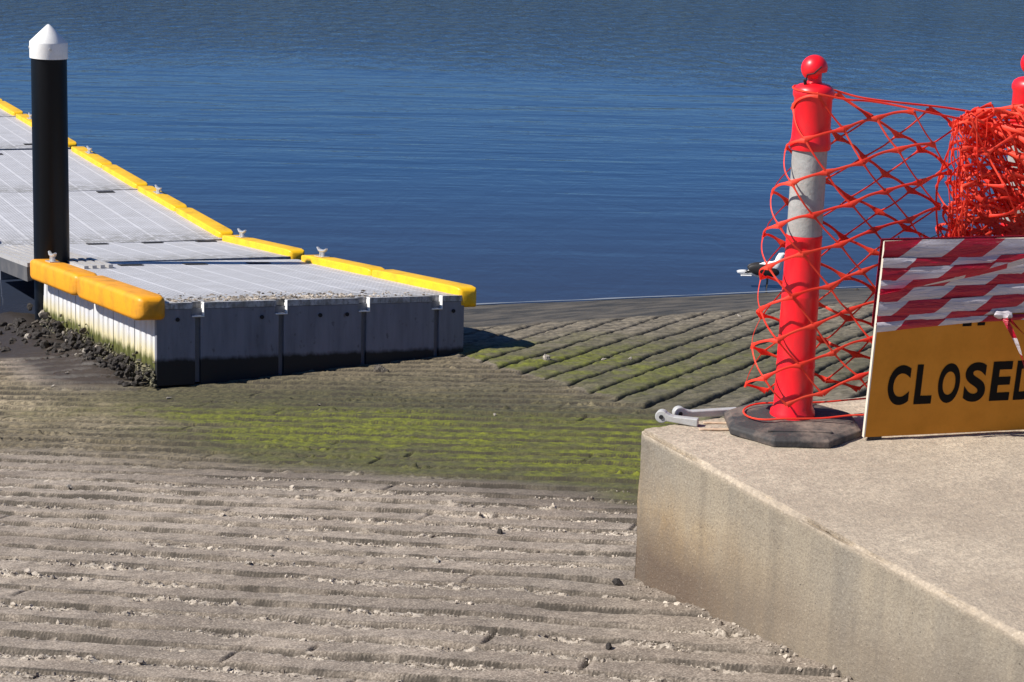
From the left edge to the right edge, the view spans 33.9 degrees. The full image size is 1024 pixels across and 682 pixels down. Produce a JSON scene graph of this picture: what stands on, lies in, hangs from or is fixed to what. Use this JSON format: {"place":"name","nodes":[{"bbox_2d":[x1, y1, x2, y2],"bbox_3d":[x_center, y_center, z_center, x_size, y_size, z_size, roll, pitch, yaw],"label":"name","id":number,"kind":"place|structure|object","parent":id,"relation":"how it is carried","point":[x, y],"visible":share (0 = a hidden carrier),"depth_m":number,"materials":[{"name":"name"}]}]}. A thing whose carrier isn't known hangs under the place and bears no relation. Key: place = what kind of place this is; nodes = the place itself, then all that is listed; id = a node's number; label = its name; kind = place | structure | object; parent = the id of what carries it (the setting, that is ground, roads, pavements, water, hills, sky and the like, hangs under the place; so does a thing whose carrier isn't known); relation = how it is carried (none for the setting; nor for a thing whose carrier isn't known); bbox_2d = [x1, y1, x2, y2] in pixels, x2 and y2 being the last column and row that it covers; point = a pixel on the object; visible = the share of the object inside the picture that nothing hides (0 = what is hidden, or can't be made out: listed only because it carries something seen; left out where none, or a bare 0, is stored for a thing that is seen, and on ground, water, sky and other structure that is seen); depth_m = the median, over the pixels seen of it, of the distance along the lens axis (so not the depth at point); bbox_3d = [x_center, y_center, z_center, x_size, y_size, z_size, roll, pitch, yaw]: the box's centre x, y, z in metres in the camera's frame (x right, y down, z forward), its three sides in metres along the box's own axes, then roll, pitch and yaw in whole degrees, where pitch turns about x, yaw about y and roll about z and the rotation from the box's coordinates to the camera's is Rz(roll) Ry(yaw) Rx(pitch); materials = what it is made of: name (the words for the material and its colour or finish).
{"place":"outdoors","nodes":[
{"label":"outdoors","id":0,"kind":"place"},
{"bbox_2d":[0,476,850,681],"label":"gravel","id":1,"kind":"structure","parent":0,"point":[451,664],"depth_m":5.46,"materials":[{"name":"grey gravel"}]},
{"bbox_2d":[0,288,874,681],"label":"ramp","id":2,"kind":"structure","parent":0,"point":[570,420],"depth_m":6.65,"materials":[{"name":"concrete"}]},
{"bbox_2d":[0,321,7,325],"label":"rubble stone","id":3,"kind":"object","parent":2,"relation":"on","point":[4,323],"visible":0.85,"depth_m":12.02,"materials":[{"name":"grey stone"}]},
{"bbox_2d":[1,346,9,351],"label":"rubble stone","id":4,"kind":"object","parent":2,"relation":"on","point":[5,348],"visible":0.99,"depth_m":11.07,"materials":[{"name":"grey stone"}]},
{"bbox_2d":[24,333,31,338],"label":"rubble stone","id":5,"kind":"object","parent":2,"relation":"on","point":[27,336],"visible":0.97,"depth_m":11.36,"materials":[{"name":"white stone"}]},
{"bbox_2d":[27,303,32,310],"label":"rubble stone","id":6,"kind":"object","parent":2,"relation":"on","point":[29,306],"visible":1,"depth_m":11.97,"materials":[{"name":"grey stone"}]},
{"bbox_2d":[33,332,45,336],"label":"rubble stone","id":7,"kind":"object","parent":2,"relation":"on","point":[39,334],"visible":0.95,"depth_m":11.34,"materials":[{"name":"grey stone"}]},
{"bbox_2d":[40,341,47,348],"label":"rubble stone","id":8,"kind":"object","parent":2,"relation":"on","point":[43,344],"visible":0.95,"depth_m":10.94,"materials":[{"name":"grey stone"}]},
{"bbox_2d":[41,327,49,334],"bbox_3d":[-3.192,-0.054,11.493,0.072,0.078,0.049,1,15,-1],"label":"rubble stone","id":9,"kind":"object","parent":2,"relation":"on","point":[45,331],"visible":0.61,"depth_m":11.47,"materials":[{"name":"grey stone"}]},
{"bbox_2d":[28,24,69,323],"bbox_3d":[-3.284,-0.649,11.984,0.259,3.180,0.259,3,15,-1],"label":"mooring pile","id":10,"kind":"object","parent":2,"relation":"in","point":[48,49],"visible":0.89,"depth_m":11.70,"materials":[{"name":"black plastic"}]},
{"bbox_2d":[52,342,61,347],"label":"rubble stone","id":11,"kind":"object","parent":2,"relation":"on","point":[57,345],"visible":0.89,"depth_m":10.94,"materials":[{"name":"grey stone"}]},
{"bbox_2d":[63,345,71,350],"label":"rubble stone","id":12,"kind":"object","parent":2,"relation":"on","point":[67,347],"visible":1,"depth_m":10.81,"materials":[{"name":"grey stone"}]},
{"bbox_2d":[67,332,74,342],"bbox_3d":[-2.877,-0.016,10.967,0.046,0.078,0.074,1,15,-1],"label":"rubble stone","id":13,"kind":"object","parent":2,"relation":"on","point":[70,336],"visible":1,"depth_m":10.95,"materials":[{"name":"grey stone"}]},
{"bbox_2d":[67,341,75,346],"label":"rubble stone","id":14,"kind":"object","parent":2,"relation":"on","point":[71,343],"visible":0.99,"depth_m":10.89,"materials":[{"name":"grey stone"}]},
{"bbox_2d":[76,340,84,348],"bbox_3d":[-2.746,0.021,10.696,0.035,0.061,0.055,4,15,10],"label":"rubble stone","id":15,"kind":"object","parent":2,"relation":"on","point":[80,342],"visible":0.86,"depth_m":10.68,"materials":[{"name":"grey stone"}]},
{"bbox_2d":[79,327,86,332],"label":"rubble stone","id":16,"kind":"object","parent":2,"relation":"on","point":[82,330],"visible":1,"depth_m":10.71,"materials":[{"name":"grey stone"}]},
{"bbox_2d":[97,347,103,353],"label":"rubble stone","id":17,"kind":"object","parent":2,"relation":"on","point":[100,350],"visible":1,"depth_m":10.29,"materials":[{"name":"grey stone"}]},
{"bbox_2d":[107,364,114,368],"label":"rubble stone","id":18,"kind":"object","parent":2,"relation":"on","point":[110,366],"visible":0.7,"depth_m":10.03,"materials":[{"name":"grey stone"}]},
{"bbox_2d":[115,355,123,361],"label":"rubble stone","id":19,"kind":"object","parent":2,"relation":"on","point":[120,358],"visible":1,"depth_m":9.76,"materials":[{"name":"grey stone"}]},
{"bbox_2d":[122,382,130,386],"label":"rubble stone","id":20,"kind":"object","parent":2,"relation":"on","point":[125,384],"visible":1,"depth_m":9.57,"materials":[{"name":"grey stone"}]},
{"bbox_2d":[125,356,129,363],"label":"rubble stone","id":21,"kind":"object","parent":2,"relation":"on","point":[127,359],"visible":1,"depth_m":9.83,"materials":[{"name":"grey stone"}]},
{"bbox_2d":[132,380,138,386],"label":"rubble stone","id":22,"kind":"object","parent":2,"relation":"on","point":[135,383],"visible":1,"depth_m":9.57,"materials":[{"name":"grey stone"}]},
{"bbox_2d":[373,364,388,372],"bbox_3d":[-0.762,0.173,9.790,0.093,0.059,0.068,-9,40,-8],"label":"stone","id":23,"kind":"object","parent":2,"relation":"on","point":[379,368],"visible":0.78,"depth_m":9.77,"materials":[{"name":"grey stone"}]},
{"bbox_2d":[543,354,549,359],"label":"stone","id":24,"kind":"object","parent":2,"relation":"on","point":[546,357],"visible":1,"depth_m":9.89,"materials":[{"name":"white stone"}]},
{"bbox_2d":[605,642,611,649],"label":"stone","id":25,"kind":"object","parent":2,"relation":"on","point":[608,646],"visible":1,"depth_m":4.78,"materials":[{"name":"grey stone"}]},
{"bbox_2d":[612,578,622,585],"bbox_3d":[0.340,0.785,5.423,0.037,0.043,0.031,2,15,3],"label":"stone","id":26,"kind":"object","parent":2,"relation":"on","point":[616,582],"visible":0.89,"depth_m":5.41,"materials":[{"name":"grey stone"}]},
{"bbox_2d":[737,253,784,287],"bbox_3d":[2.075,-0.558,13.872,0.436,0.357,0.127,1,15,0],"label":"bird","id":27,"kind":"object","parent":2,"relation":"on","point":[753,268],"visible":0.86,"depth_m":13.82},
{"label":"rubble stone","id":28,"kind":"object","parent":2,"relation":"on","visible":0},
{"bbox_2d":[85,340,92,345],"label":"rubble stone","id":29,"kind":"object","parent":28,"relation":"on","point":[89,342],"visible":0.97,"depth_m":10.60,"materials":[{"name":"grey stone"}]},
{"label":"rubble stone","id":30,"kind":"object","parent":2,"relation":"on","visible":0},
{"bbox_2d":[39,312,49,319],"bbox_3d":[-3.281,-0.178,11.795,0.076,0.050,0.068,2,15,4],"label":"rubble stone","id":31,"kind":"object","parent":30,"relation":"on","point":[44,315],"visible":0.98,"depth_m":11.77,"materials":[{"name":"grey stone"}]},
{"bbox_2d":[0,0,1023,313],"bbox_3d":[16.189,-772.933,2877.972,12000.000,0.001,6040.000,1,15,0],"label":"water","id":32,"kind":"structure","parent":0,"point":[492,152],"depth_m":23.68,"materials":[{"name":"blue liquid"}]},
{"bbox_2d":[0,98,22,116],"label":"floating pontoon","id":33,"kind":"object","parent":32,"relation":"on","point":[7,109],"visible":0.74,"depth_m":21.98,"materials":[{"name":"plastic"}]},
{"bbox_2d":[0,112,76,149],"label":"floating pontoon","id":34,"kind":"object","parent":32,"relation":"on","point":[16,133],"visible":0.38,"depth_m":20.11,"materials":[{"name":"plastic"}]},
{"bbox_2d":[0,146,147,192],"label":"floating pontoon","id":35,"kind":"object","parent":32,"relation":"on","point":[89,170],"visible":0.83,"depth_m":17.37,"materials":[{"name":"plastic"}]},
{"bbox_2d":[0,185,232,279],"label":"floating pontoon","id":36,"kind":"object","parent":32,"relation":"on","point":[148,214],"visible":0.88,"depth_m":14.99,"materials":[{"name":"plastic"}]},
{"bbox_2d":[3,228,304,261],"bbox_3d":[-2.873,-0.623,13.258,2.023,0.420,1.688,-3,9,-28],"label":"floating pontoon","id":37,"kind":"object","parent":32,"relation":"on","point":[241,246],"visible":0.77,"depth_m":13.22,"materials":[{"name":"plastic"}]},
{"bbox_2d":[0,244,112,281],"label":"pile guide","id":38,"kind":"object","parent":37,"relation":"on","point":[15,260],"visible":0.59,"depth_m":12.26,"materials":[{"name":"plastic"}]},
{"bbox_2d":[30,247,475,386],"bbox_3d":[-1.821,-0.235,11.127,2.144,0.606,2.923,-2,8,-28],"label":"floating pontoon","id":39,"kind":"object","parent":32,"relation":"on","point":[125,309],"visible":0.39,"depth_m":10.07,"materials":[{"name":"plastic"}]},
{"bbox_2d":[158,290,427,301],"bbox_3d":[-1.266,-0.282,10.104,1.725,0.018,0.519,-2,8,-28],"label":"debris","id":40,"kind":"object","parent":39,"relation":"on","point":[272,297],"visible":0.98,"depth_m":9.90,"materials":[{"name":"white"}]},
{"bbox_2d":[476,286,866,304],"bbox_3d":[1.686,-0.387,13.627,6.224,0.001,0.062,-3,16,-15],"label":"foam","id":41,"kind":"object","parent":32,"relation":"on","point":[651,296],"visible":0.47,"depth_m":13.47,"materials":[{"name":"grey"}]},
{"bbox_2d":[634,396,1023,681],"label":"pavement","id":42,"kind":"structure","parent":0,"point":[888,559],"depth_m":4.73,"materials":[{"name":"concrete"}]},
{"bbox_2d":[655,406,736,426],"bbox_3d":[0.604,0.239,5.410,0.290,0.042,0.111,-2,15,-13],"label":"hinge bracket","id":43,"kind":"object","parent":42,"relation":"on","point":[680,415],"visible":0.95,"depth_m":5.42,"materials":[{"name":"metal"}]},
{"bbox_2d":[699,428,728,430],"bbox_3d":[0.644,0.281,5.333,0.100,0.006,0.012,0,15,-5],"label":"wood strip","id":44,"kind":"object","parent":42,"relation":"on","point":[713,429],"visible":1,"depth_m":5.33,"materials":[{"name":"beige wood"}]},
{"bbox_2d":[703,422,725,423],"bbox_3d":[0.665,0.264,5.398,0.100,0.006,0.012,1,15,-2],"label":"wood strip","id":45,"kind":"object","parent":42,"relation":"on","point":[714,422],"visible":0.58,"depth_m":5.39,"materials":[{"name":"beige wood"}]},
{"bbox_2d":[724,55,860,447],"bbox_3d":[0.906,-0.293,5.224,0.414,1.182,0.410,1,15,0],"label":"bollard","id":46,"kind":"object","parent":42,"relation":"on","point":[812,117],"visible":0.94,"depth_m":5.21,"materials":[{"name":"plastic"}]},
{"bbox_2d":[803,66,821,84],"bbox_3d":[0.904,-0.795,5.055,0.052,0.065,0.018,8,16,23],"label":"cable tie","id":47,"kind":"object","parent":46,"relation":"attached to","point":[805,81],"visible":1,"depth_m":5.06,"materials":[{"name":"black plastic"}]},
{"bbox_2d":[743,84,1023,419],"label":"safety net","id":48,"kind":"object","parent":46,"relation":"attached to","point":[993,138],"visible":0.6,"depth_m":5.21,"materials":[{"name":"orange plastic"}]},
{"bbox_2d":[862,240,1023,439],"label":"closed sign","id":49,"kind":"object","parent":42,"relation":"on","point":[961,378],"visible":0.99,"depth_m":5.25,"materials":[{"name":"metal"}]},
{"bbox_2d":[871,235,1023,364],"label":"barrier tape","id":50,"kind":"object","parent":49,"relation":"attached to","point":[933,281],"visible":1,"depth_m":5.13,"materials":[{"name":"red"}]},
{"bbox_2d":[1001,55,1023,235],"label":"bollard","id":51,"kind":"object","parent":42,"relation":"on","point":[1018,90],"visible":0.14,"depth_m":5.39,"materials":[{"name":"plastic"}]},
{"label":"rubble stone","id":52,"kind":"object","parent":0,"visible":0},
{"bbox_2d":[56,326,65,332],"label":"rubble stone","id":53,"kind":"object","parent":52,"relation":"on","point":[59,329],"visible":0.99,"depth_m":11.30,"materials":[{"name":"grey stone"}]},
{"bbox_2d":[52,321,62,330],"bbox_3d":[-3.060,-0.102,11.310,0.068,0.073,0.044,3,15,7],"label":"rubble stone","id":54,"kind":"object","parent":53,"relation":"on","point":[56,325],"visible":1,"depth_m":11.29,"materials":[{"name":"grey stone"}]},
{"label":"rubble stone","id":55,"kind":"object","parent":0,"visible":0},
{"bbox_2d":[126,364,134,372],"bbox_3d":[-2.215,0.159,9.736,0.057,0.040,0.052,14,27,-31],"label":"rubble stone","id":56,"kind":"object","parent":55,"relation":"on","point":[131,368],"visible":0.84,"depth_m":9.73,"materials":[{"name":"grey stone"}]},
{"label":"rubble stone","id":57,"kind":"object","parent":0,"visible":0},
{"bbox_2d":[106,353,114,359],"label":"rubble stone","id":58,"kind":"object","parent":57,"relation":"on","point":[111,355],"visible":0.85,"depth_m":10.11,"materials":[{"name":"grey stone"}]}
]}

